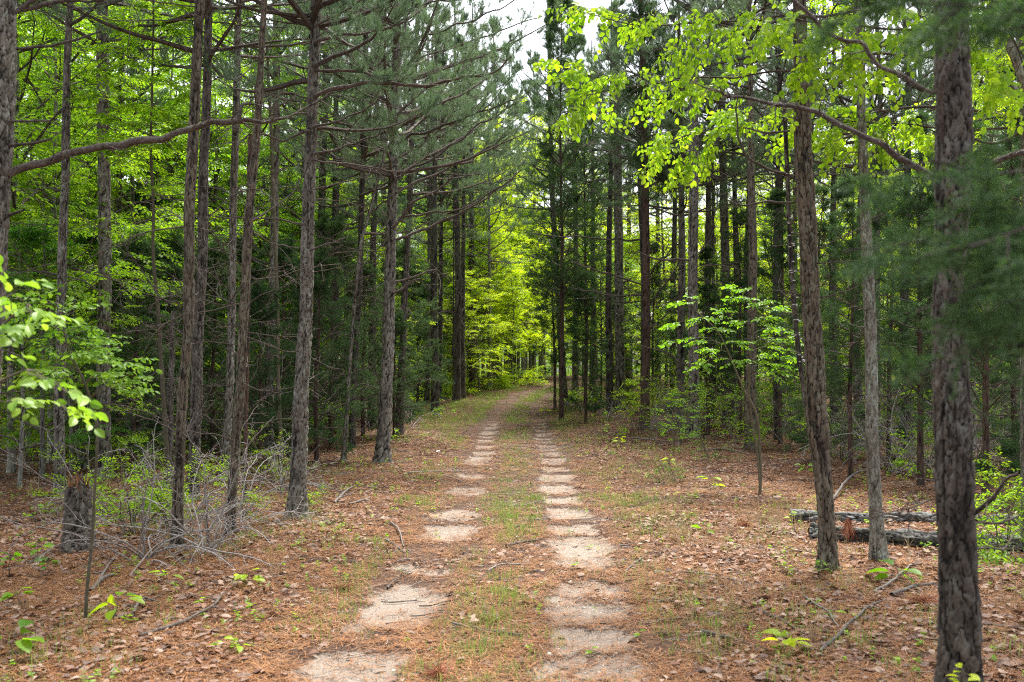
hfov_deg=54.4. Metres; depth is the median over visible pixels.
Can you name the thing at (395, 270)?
broadleaf tree
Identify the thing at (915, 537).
fallen log
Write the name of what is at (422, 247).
broadleaf tree
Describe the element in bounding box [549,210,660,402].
broadleaf tree
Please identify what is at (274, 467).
shrub
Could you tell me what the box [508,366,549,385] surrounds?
shrub
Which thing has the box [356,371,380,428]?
shrub
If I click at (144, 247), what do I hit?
cedar tree
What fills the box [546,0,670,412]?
pine tree
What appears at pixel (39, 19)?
broadleaf tree
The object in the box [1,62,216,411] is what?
broadleaf tree
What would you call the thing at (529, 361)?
pine tree
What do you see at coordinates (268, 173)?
broadleaf tree
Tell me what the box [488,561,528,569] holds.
fallen stick
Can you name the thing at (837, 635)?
fallen stick
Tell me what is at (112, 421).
cedar tree
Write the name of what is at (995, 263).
cedar tree
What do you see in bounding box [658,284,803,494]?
sapling
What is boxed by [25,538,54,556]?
seedling
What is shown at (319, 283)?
cedar tree
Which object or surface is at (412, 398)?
shrub
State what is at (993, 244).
broadleaf tree
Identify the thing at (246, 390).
pine tree
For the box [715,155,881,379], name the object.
broadleaf tree
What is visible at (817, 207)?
broadleaf tree
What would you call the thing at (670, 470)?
shrub
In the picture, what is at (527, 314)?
broadleaf tree
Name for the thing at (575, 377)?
pine tree
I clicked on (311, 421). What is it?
shrub
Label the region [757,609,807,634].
fallen stick
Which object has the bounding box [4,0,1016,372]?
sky
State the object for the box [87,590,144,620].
seedling
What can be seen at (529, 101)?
pine tree
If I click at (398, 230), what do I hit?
broadleaf tree
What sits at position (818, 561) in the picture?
seedling
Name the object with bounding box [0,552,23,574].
seedling
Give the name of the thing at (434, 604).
fallen stick
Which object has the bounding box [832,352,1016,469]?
shrub
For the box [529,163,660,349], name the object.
broadleaf tree
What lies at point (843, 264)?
broadleaf tree
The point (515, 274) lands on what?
broadleaf tree
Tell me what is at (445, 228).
broadleaf tree
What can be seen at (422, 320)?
cedar tree
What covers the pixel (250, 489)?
shrub
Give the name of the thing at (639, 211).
pine tree
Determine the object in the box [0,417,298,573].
shrub
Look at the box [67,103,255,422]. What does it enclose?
broadleaf tree
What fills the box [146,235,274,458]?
cedar tree
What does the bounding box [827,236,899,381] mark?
broadleaf tree
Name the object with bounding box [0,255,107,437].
sapling
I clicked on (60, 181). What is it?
broadleaf tree
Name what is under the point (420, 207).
pine tree
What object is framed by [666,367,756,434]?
shrub
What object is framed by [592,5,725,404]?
pine tree
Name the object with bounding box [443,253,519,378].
broadleaf tree
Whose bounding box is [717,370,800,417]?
shrub
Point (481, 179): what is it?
broadleaf tree
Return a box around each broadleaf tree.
[0,30,149,449]
[0,159,174,480]
[0,218,169,470]
[0,221,111,486]
[1,59,222,456]
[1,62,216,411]
[1,81,120,430]
[2,3,259,431]
[5,0,228,464]
[6,0,175,323]
[6,0,196,473]
[6,6,290,448]
[15,13,149,358]
[17,8,96,311]
[17,10,162,413]
[27,0,226,395]
[29,2,289,425]
[56,47,220,394]
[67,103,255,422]
[111,24,329,437]
[119,155,290,348]
[120,0,339,412]
[125,0,375,431]
[135,259,221,427]
[158,108,294,418]
[161,51,370,348]
[166,131,293,407]
[206,146,345,416]
[209,20,418,414]
[219,162,368,426]
[241,155,407,363]
[258,110,421,390]
[280,150,447,363]
[285,103,430,334]
[288,181,435,414]
[316,147,438,364]
[340,279,429,391]
[342,129,454,382]
[343,171,452,361]
[376,249,451,386]
[401,190,536,381]
[409,196,550,344]
[410,198,513,381]
[410,282,452,372]
[412,122,529,336]
[413,190,486,367]
[416,169,559,344]
[419,269,509,376]
[421,102,550,320]
[422,120,542,384]
[437,208,529,384]
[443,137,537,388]
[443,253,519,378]
[444,173,563,378]
[447,277,512,391]
[449,172,571,376]
[454,105,551,376]
[465,263,552,385]
[467,206,537,380]
[474,94,569,376]
[479,212,570,377]
[481,228,539,375]
[486,113,596,375]
[486,199,566,375]
[495,247,568,379]
[500,211,571,377]
[511,106,605,324]
[514,119,597,376]
[514,230,640,385]
[527,117,602,375]
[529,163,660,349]
[532,0,1023,197]
[537,258,604,371]
[545,163,640,377]
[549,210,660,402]
[551,217,640,378]
[583,202,677,352]
[587,210,665,398]
[596,259,640,361]
[600,218,703,361]
[603,137,716,394]
[604,217,700,376]
[613,283,685,407]
[623,187,720,322]
[623,211,772,408]
[630,142,742,325]
[634,239,703,369]
[650,108,770,397]
[651,259,732,388]
[654,303,703,396]
[667,139,797,377]
[672,252,770,410]
[686,201,770,361]
[699,200,789,350]
[702,229,799,400]
[704,142,844,402]
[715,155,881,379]
[717,150,774,313]
[718,283,797,410]
[730,191,848,385]
[731,119,911,416]
[756,261,841,393]
[756,295,804,425]
[766,255,848,415]
[767,140,884,363]
[791,116,928,362]
[796,273,885,418]
[820,181,915,394]
[827,225,916,420]
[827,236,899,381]
[828,160,992,423]
[861,101,1020,428]
[880,64,1002,383]
[883,300,1005,414]
[889,21,1023,536]
[976,302,1009,434]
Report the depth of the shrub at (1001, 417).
23.62 m
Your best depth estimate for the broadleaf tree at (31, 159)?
20.88 m
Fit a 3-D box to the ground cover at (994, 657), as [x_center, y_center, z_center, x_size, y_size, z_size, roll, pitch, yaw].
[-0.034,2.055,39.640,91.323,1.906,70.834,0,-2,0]
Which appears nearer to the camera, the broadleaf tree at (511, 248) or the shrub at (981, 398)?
the shrub at (981, 398)
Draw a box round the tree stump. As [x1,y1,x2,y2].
[59,472,96,554]
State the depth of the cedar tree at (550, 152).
30.00 m
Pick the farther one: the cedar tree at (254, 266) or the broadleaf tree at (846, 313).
the broadleaf tree at (846, 313)
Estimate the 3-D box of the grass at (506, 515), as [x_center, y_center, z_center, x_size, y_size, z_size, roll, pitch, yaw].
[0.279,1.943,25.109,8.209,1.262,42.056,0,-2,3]
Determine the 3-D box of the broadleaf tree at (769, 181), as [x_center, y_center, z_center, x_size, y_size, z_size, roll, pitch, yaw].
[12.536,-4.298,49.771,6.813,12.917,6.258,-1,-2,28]
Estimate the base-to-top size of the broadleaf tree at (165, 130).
10.480 m
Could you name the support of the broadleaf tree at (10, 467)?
on the ground at (662, 443)
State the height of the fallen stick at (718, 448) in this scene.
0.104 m
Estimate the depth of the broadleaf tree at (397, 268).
29.03 m
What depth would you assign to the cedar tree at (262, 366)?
17.40 m
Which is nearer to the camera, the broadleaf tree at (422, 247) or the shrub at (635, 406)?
the shrub at (635, 406)
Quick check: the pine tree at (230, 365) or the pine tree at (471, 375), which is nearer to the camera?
the pine tree at (230, 365)
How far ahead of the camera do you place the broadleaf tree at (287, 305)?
27.69 m
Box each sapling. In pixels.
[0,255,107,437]
[0,289,162,617]
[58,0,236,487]
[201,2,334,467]
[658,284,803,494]
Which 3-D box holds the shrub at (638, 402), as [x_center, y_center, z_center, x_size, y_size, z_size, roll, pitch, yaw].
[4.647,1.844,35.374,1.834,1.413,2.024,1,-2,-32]
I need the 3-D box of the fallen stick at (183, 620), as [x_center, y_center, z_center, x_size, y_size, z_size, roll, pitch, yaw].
[-2.150,1.914,6.964,0.606,0.105,1.325,0,-2,0]
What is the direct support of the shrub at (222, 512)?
on the ground at (662, 443)
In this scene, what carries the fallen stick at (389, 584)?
on the trail
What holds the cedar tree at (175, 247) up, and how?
on the ground at (662, 443)
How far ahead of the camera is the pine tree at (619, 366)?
33.74 m
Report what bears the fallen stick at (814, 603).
on the ground at (662, 443)
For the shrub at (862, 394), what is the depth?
23.41 m
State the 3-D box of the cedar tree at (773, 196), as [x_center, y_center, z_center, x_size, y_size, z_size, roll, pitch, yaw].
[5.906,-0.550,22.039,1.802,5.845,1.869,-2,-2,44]
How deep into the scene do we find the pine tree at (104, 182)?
15.58 m
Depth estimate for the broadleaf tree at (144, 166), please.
19.47 m
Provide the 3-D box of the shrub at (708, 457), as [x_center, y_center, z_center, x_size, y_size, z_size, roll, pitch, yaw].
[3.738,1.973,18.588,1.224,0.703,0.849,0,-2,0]
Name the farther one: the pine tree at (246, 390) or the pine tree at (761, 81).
the pine tree at (761, 81)
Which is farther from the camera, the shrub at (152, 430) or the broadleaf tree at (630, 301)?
the broadleaf tree at (630, 301)
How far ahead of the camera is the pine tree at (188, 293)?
9.55 m
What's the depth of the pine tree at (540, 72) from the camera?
35.70 m
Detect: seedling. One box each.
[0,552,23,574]
[0,587,33,605]
[0,619,44,660]
[25,503,43,530]
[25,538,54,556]
[34,557,59,577]
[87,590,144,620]
[148,570,183,584]
[224,635,248,652]
[234,568,264,582]
[691,524,714,533]
[696,476,724,490]
[761,628,810,652]
[784,511,796,534]
[795,463,812,480]
[815,560,828,578]
[835,610,857,621]
[867,559,921,582]
[946,663,979,681]
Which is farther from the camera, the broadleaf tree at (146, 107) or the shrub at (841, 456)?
the shrub at (841, 456)
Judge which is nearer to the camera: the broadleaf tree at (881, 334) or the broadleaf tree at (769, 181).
the broadleaf tree at (881, 334)
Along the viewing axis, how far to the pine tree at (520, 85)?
61.99 m
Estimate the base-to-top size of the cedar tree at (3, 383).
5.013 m
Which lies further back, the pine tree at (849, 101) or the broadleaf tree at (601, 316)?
the broadleaf tree at (601, 316)
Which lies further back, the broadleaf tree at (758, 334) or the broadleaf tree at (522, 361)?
the broadleaf tree at (522, 361)
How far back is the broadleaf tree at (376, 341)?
35.58 m
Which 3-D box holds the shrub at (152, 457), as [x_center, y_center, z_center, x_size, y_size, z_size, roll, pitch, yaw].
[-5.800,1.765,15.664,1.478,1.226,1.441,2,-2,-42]
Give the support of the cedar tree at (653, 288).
on the ground at (662, 443)
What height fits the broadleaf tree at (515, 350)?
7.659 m
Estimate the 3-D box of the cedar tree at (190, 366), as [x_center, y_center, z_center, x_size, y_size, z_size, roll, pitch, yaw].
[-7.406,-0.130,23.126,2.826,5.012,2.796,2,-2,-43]
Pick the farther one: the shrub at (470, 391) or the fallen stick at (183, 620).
the shrub at (470, 391)
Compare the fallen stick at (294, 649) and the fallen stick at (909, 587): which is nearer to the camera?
the fallen stick at (294, 649)
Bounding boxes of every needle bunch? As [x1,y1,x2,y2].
[327,577,361,590]
[419,653,460,679]
[738,518,755,527]
[837,517,856,541]
[906,585,938,605]
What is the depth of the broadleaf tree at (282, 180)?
26.90 m
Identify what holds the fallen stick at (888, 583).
on the ground at (662, 443)
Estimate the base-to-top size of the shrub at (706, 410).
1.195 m
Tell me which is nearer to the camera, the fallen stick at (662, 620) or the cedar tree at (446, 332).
the fallen stick at (662, 620)
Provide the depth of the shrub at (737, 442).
22.41 m
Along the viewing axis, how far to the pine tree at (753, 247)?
21.10 m
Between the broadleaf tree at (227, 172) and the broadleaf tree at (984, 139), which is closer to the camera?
the broadleaf tree at (227, 172)
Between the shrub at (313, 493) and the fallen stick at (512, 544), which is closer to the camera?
the fallen stick at (512, 544)
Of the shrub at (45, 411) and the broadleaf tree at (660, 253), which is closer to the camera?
the shrub at (45, 411)
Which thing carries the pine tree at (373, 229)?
on the ground at (662, 443)
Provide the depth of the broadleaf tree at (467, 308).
43.91 m
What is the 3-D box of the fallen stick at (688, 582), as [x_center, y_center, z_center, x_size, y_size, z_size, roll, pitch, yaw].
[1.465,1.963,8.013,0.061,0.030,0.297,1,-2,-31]
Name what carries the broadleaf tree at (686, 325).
on the ground at (662, 443)
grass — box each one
[0,385,1022,681]
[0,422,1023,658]
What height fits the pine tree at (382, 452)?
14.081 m
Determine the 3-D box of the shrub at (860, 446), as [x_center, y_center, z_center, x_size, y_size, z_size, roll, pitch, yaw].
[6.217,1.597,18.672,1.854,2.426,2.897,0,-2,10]
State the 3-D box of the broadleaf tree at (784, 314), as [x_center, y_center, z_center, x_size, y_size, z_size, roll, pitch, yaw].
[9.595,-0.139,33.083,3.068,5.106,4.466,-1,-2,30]
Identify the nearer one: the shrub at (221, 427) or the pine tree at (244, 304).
the pine tree at (244, 304)
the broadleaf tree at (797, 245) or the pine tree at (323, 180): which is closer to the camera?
the pine tree at (323, 180)
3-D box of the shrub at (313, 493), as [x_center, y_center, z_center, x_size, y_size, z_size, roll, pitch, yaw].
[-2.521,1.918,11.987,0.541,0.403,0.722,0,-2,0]
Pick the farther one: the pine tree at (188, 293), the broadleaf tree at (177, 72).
the broadleaf tree at (177, 72)
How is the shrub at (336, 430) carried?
on the ground at (662, 443)
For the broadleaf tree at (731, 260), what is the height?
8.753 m
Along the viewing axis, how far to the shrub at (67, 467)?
10.86 m
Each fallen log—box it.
[789,508,1019,526]
[807,522,1023,551]
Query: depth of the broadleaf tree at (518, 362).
61.89 m
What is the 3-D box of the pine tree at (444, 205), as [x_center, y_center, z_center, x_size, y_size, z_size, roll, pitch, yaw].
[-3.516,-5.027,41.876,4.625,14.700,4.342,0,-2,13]
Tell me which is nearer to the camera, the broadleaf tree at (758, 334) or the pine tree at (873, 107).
the pine tree at (873, 107)
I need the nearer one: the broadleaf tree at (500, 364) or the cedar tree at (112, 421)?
the cedar tree at (112, 421)
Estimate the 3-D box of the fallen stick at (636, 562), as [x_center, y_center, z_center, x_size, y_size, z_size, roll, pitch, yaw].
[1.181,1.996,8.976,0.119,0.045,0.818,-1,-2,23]
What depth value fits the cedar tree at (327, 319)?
37.91 m
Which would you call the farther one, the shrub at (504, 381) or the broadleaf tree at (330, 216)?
the shrub at (504, 381)
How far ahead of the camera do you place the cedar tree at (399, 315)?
23.93 m
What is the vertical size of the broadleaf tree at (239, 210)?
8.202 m
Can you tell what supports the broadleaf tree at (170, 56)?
on the ground at (662, 443)
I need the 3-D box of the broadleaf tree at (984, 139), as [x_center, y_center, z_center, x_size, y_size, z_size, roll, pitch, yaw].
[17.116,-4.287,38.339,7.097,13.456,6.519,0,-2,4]
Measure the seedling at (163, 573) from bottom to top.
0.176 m
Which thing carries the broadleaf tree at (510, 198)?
on the ground at (662, 443)
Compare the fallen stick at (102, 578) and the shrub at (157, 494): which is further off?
the shrub at (157, 494)
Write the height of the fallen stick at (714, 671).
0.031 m
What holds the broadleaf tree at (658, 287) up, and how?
on the ground at (662, 443)
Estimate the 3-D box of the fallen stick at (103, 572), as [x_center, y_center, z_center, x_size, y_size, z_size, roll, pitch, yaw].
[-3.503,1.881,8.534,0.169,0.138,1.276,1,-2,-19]
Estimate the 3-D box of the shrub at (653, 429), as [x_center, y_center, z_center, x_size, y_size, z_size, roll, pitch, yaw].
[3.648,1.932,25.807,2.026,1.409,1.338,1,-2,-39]
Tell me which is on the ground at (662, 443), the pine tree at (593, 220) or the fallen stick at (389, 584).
the pine tree at (593, 220)
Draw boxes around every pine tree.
[0,0,331,398]
[1,0,138,495]
[9,0,259,479]
[24,0,180,450]
[33,0,352,501]
[65,0,292,548]
[92,0,360,535]
[125,0,366,480]
[162,311,188,490]
[179,0,411,461]
[182,0,524,519]
[203,134,292,504]
[213,2,415,434]
[244,8,380,317]
[246,3,387,434]
[250,0,490,447]
[259,0,562,463]
[280,0,534,434]
[289,13,439,403]
[317,13,452,411]
[319,11,453,427]
[323,5,459,461]
[368,35,481,402]
[369,27,480,398]
[382,2,515,411]
[397,38,517,400]
[400,50,486,390]
[405,2,519,401]
[413,33,533,398]
[442,172,464,395]
[443,4,537,389]
[445,130,505,376]
[446,13,543,382]
[474,0,617,406]
[483,259,518,376]
[484,56,554,375]
[498,51,590,375]
[501,1,652,397]
[503,245,533,378]
[508,215,544,375]
[530,0,687,410]
[533,40,633,402]
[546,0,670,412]
[556,0,727,396]
[577,50,671,389]
[581,0,775,427]
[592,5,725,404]
[600,61,701,387]
[621,0,769,438]
[634,0,792,422]
[645,0,774,418]
[649,0,827,430]
[653,33,815,410]
[654,34,769,415]
[667,0,853,449]
[690,0,891,572]
[691,0,1023,681]
[722,8,856,421]
[724,0,856,439]
[727,4,857,415]
[735,0,934,448]
[741,0,885,398]
[756,0,934,444]
[764,2,897,435]
[788,0,991,454]
[824,72,902,198]
[837,0,985,432]
[884,0,1019,450]
[913,0,1020,427]
[927,37,1014,428]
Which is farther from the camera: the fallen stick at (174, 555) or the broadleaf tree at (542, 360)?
the broadleaf tree at (542, 360)
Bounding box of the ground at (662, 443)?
[0,373,1023,681]
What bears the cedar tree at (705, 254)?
on the ground at (662, 443)
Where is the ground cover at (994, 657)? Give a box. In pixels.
[2,371,1023,681]
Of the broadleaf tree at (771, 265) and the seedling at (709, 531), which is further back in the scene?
the broadleaf tree at (771, 265)
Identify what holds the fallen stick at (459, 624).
on the trail
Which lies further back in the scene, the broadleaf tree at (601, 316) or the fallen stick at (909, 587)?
the broadleaf tree at (601, 316)
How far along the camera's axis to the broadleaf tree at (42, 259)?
25.98 m
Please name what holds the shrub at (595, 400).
on the ground at (662, 443)
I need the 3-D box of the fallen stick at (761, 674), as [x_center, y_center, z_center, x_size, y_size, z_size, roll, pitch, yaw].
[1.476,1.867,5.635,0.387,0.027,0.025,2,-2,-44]
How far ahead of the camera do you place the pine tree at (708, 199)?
30.06 m
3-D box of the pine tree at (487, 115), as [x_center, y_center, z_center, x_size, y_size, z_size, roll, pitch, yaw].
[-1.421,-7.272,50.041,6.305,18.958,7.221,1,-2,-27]
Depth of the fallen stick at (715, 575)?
8.30 m
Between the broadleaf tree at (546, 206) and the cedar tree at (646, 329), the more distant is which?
the broadleaf tree at (546, 206)
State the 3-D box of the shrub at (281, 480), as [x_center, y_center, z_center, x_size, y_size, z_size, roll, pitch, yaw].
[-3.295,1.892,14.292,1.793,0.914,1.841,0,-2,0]
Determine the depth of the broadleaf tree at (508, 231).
65.94 m
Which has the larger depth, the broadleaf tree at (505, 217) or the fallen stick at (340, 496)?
the broadleaf tree at (505, 217)
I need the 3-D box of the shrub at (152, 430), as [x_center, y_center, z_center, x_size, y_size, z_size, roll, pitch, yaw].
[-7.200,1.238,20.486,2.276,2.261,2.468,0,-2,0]
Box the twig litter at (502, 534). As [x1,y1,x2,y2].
[0,436,1023,681]
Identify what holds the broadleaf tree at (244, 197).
on the ground at (662, 443)
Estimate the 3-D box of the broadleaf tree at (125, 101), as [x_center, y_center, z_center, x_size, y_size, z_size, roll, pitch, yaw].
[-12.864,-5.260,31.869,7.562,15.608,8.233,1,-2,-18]
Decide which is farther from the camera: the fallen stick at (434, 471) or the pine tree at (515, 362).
the pine tree at (515, 362)
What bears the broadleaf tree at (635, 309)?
on the ground at (662, 443)
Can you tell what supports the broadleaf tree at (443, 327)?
on the ground at (662, 443)
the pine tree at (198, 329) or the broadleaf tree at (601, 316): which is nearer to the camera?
the pine tree at (198, 329)
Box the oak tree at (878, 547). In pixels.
[781,0,891,561]
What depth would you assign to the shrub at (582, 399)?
32.53 m
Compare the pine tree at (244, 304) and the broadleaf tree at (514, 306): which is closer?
the pine tree at (244, 304)
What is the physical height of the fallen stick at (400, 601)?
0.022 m
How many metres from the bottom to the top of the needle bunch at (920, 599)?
0.161 m
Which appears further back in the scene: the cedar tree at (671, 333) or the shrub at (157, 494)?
the cedar tree at (671, 333)
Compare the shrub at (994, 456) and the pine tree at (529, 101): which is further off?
the pine tree at (529, 101)
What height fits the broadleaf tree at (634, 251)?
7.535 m
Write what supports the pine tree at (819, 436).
on the ground at (662, 443)
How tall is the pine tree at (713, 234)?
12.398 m
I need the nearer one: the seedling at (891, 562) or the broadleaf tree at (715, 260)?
the seedling at (891, 562)
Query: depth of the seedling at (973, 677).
4.55 m
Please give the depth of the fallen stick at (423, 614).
7.25 m
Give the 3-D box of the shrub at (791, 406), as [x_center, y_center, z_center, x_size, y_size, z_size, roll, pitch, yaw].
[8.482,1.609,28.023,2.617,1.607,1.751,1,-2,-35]
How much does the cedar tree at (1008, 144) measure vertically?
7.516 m
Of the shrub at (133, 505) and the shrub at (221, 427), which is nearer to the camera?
the shrub at (133, 505)
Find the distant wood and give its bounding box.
[2,203,1000,375]
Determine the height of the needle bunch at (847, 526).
0.255 m
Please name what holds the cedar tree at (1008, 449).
on the ground at (662, 443)
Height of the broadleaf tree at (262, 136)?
12.635 m
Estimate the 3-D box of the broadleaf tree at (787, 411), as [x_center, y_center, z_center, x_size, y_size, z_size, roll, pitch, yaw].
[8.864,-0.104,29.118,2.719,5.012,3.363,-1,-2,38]
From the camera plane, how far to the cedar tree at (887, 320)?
18.94 m
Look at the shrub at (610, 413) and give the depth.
30.04 m
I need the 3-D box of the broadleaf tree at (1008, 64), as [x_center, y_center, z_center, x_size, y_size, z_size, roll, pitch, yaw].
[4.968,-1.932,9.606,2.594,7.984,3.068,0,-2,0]
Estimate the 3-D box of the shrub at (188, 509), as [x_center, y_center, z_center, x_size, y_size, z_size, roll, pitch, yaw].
[-3.516,2.059,10.896,2.276,1.723,2.179,0,-2,0]
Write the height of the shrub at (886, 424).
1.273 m
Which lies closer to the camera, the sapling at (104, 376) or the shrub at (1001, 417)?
the sapling at (104, 376)
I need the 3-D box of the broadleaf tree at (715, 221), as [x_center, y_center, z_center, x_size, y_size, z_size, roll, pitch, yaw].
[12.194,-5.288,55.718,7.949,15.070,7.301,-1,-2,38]
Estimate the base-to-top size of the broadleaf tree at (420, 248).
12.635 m
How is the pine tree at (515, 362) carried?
on the ground at (662, 443)
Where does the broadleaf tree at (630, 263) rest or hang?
on the ground at (662, 443)
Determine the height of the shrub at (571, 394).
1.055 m
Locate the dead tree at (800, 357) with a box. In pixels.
[778,101,813,473]
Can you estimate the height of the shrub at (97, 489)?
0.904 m
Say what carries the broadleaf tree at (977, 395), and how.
on the ground at (662, 443)
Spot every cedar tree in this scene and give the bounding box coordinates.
[0,308,67,435]
[24,183,94,404]
[39,247,165,452]
[65,225,206,470]
[110,224,225,462]
[115,151,211,442]
[126,231,250,439]
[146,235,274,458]
[189,236,292,443]
[201,279,311,466]
[222,234,344,448]
[238,163,298,391]
[249,243,377,462]
[255,207,403,444]
[275,211,376,388]
[292,215,382,425]
[319,259,409,435]
[359,239,453,417]
[362,306,440,436]
[376,275,453,404]
[416,310,451,391]
[442,292,467,380]
[511,0,614,420]
[526,230,590,410]
[534,0,713,428]
[547,270,611,421]
[549,72,624,406]
[589,289,655,402]
[619,240,676,411]
[650,272,713,415]
[668,244,733,431]
[699,207,770,434]
[727,186,820,443]
[769,184,903,453]
[786,0,1023,402]
[793,170,898,477]
[800,155,932,459]
[853,108,973,486]
[884,121,1020,499]
[884,166,1009,426]
[889,78,1016,377]
[925,48,1020,463]
[965,36,1020,473]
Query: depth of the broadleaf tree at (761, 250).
37.95 m
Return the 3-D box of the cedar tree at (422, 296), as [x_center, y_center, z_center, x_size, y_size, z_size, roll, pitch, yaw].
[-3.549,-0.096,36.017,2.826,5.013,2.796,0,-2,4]
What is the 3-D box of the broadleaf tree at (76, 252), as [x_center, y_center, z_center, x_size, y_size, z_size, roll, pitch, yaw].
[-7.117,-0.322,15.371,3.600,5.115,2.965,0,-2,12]
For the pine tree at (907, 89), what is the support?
on the ground at (662, 443)
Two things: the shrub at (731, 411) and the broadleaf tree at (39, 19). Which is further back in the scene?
the shrub at (731, 411)
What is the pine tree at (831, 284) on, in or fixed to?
on the ground at (662, 443)
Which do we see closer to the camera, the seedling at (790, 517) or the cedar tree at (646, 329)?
the seedling at (790, 517)
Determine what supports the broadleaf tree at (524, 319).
on the ground at (662, 443)
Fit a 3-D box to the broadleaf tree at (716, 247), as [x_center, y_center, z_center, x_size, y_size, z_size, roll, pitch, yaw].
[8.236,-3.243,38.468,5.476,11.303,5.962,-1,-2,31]
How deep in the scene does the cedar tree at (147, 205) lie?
21.95 m
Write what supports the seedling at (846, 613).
on the ground at (662, 443)
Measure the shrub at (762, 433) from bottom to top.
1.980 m
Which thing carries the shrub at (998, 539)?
on the ground at (662, 443)
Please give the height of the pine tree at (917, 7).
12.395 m
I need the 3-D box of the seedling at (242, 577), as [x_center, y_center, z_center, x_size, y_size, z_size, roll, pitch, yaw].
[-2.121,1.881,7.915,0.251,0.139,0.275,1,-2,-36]
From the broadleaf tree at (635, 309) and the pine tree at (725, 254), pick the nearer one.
the pine tree at (725, 254)
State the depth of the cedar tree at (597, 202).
34.96 m
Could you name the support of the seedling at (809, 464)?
on the ground at (662, 443)
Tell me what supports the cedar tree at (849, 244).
on the ground at (662, 443)
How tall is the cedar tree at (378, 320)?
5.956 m
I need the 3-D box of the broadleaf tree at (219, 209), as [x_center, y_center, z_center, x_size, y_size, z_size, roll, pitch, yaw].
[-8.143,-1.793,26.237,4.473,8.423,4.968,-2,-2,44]
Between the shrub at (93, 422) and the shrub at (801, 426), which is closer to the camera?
the shrub at (93, 422)
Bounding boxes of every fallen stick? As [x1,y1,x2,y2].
[89,573,114,590]
[99,548,116,578]
[122,594,161,618]
[129,515,211,576]
[138,591,232,636]
[145,537,227,571]
[238,514,300,524]
[265,646,301,654]
[316,485,355,503]
[349,497,370,504]
[383,598,424,602]
[386,578,401,588]
[390,522,416,546]
[409,470,461,472]
[409,612,447,616]
[419,600,454,606]
[453,622,522,635]
[473,578,511,581]
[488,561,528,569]
[505,539,541,546]
[624,554,649,572]
[627,435,682,442]
[646,617,679,624]
[681,581,708,586]
[682,571,764,585]
[695,670,739,674]
[697,446,752,454]
[699,629,763,647]
[753,664,791,680]
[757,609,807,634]
[803,595,839,627]
[818,599,885,651]
[833,470,866,498]
[873,563,927,590]
[889,582,936,595]
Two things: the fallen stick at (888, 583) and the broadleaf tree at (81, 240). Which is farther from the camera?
the broadleaf tree at (81, 240)
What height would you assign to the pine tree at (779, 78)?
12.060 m
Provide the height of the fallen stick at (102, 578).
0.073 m
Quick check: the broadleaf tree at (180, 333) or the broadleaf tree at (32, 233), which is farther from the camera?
the broadleaf tree at (180, 333)
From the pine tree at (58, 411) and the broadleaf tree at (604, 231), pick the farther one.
the broadleaf tree at (604, 231)
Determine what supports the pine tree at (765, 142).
on the ground at (662, 443)
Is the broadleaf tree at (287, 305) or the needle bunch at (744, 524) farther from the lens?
the broadleaf tree at (287, 305)
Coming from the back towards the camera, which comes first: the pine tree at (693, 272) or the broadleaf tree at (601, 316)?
the broadleaf tree at (601, 316)
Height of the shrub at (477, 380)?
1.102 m
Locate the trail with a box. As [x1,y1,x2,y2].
[257,377,674,681]
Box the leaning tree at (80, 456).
[22,278,90,468]
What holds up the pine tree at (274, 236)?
on the ground at (662, 443)
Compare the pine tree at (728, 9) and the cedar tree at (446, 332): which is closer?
the pine tree at (728, 9)
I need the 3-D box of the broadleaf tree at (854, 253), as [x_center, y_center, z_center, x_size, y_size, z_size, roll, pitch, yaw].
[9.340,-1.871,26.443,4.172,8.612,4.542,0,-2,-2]
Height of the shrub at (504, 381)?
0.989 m
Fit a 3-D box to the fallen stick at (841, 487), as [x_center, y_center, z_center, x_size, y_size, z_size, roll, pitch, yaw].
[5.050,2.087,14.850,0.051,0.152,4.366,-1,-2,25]
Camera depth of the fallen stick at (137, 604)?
7.06 m
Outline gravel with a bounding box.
[291,480,686,681]
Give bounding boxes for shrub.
[0,365,90,461]
[0,412,46,434]
[0,415,199,534]
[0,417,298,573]
[15,373,93,455]
[26,441,123,513]
[49,415,335,565]
[62,451,211,535]
[66,386,160,461]
[95,448,304,536]
[104,413,205,478]
[111,367,207,452]
[124,462,197,531]
[161,446,270,519]
[187,388,277,455]
[188,419,348,524]
[200,420,291,482]
[202,398,277,443]
[224,443,339,495]
[274,384,331,451]
[283,483,326,512]
[284,385,361,448]
[321,366,374,440]
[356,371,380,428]
[392,394,441,427]
[395,399,441,417]
[407,385,443,401]
[421,376,451,398]
[443,369,479,394]
[452,372,494,388]
[480,372,514,388]
[493,362,530,386]
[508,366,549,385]
[546,386,615,412]
[551,377,581,399]
[568,367,613,404]
[600,392,626,418]
[611,376,670,434]
[618,391,682,430]
[625,375,662,407]
[635,376,705,412]
[639,378,708,433]
[639,455,686,482]
[649,373,717,452]
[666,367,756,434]
[666,391,743,423]
[677,430,742,461]
[684,392,759,414]
[693,352,795,443]
[700,362,766,428]
[710,361,847,452]
[710,375,772,422]
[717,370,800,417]
[734,400,784,434]
[742,366,829,432]
[758,386,852,435]
[764,352,864,433]
[772,371,844,421]
[787,342,931,460]
[792,318,915,435]
[793,366,1019,481]
[793,367,888,462]
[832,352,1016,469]
[838,375,977,460]
[844,407,924,438]
[864,378,972,478]
[881,366,913,420]
[894,395,1018,467]
[899,358,1010,472]
[911,341,1009,441]
[930,461,1023,568]
[973,446,1019,513]
[976,369,1019,436]
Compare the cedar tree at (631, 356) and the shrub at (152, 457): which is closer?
the shrub at (152, 457)

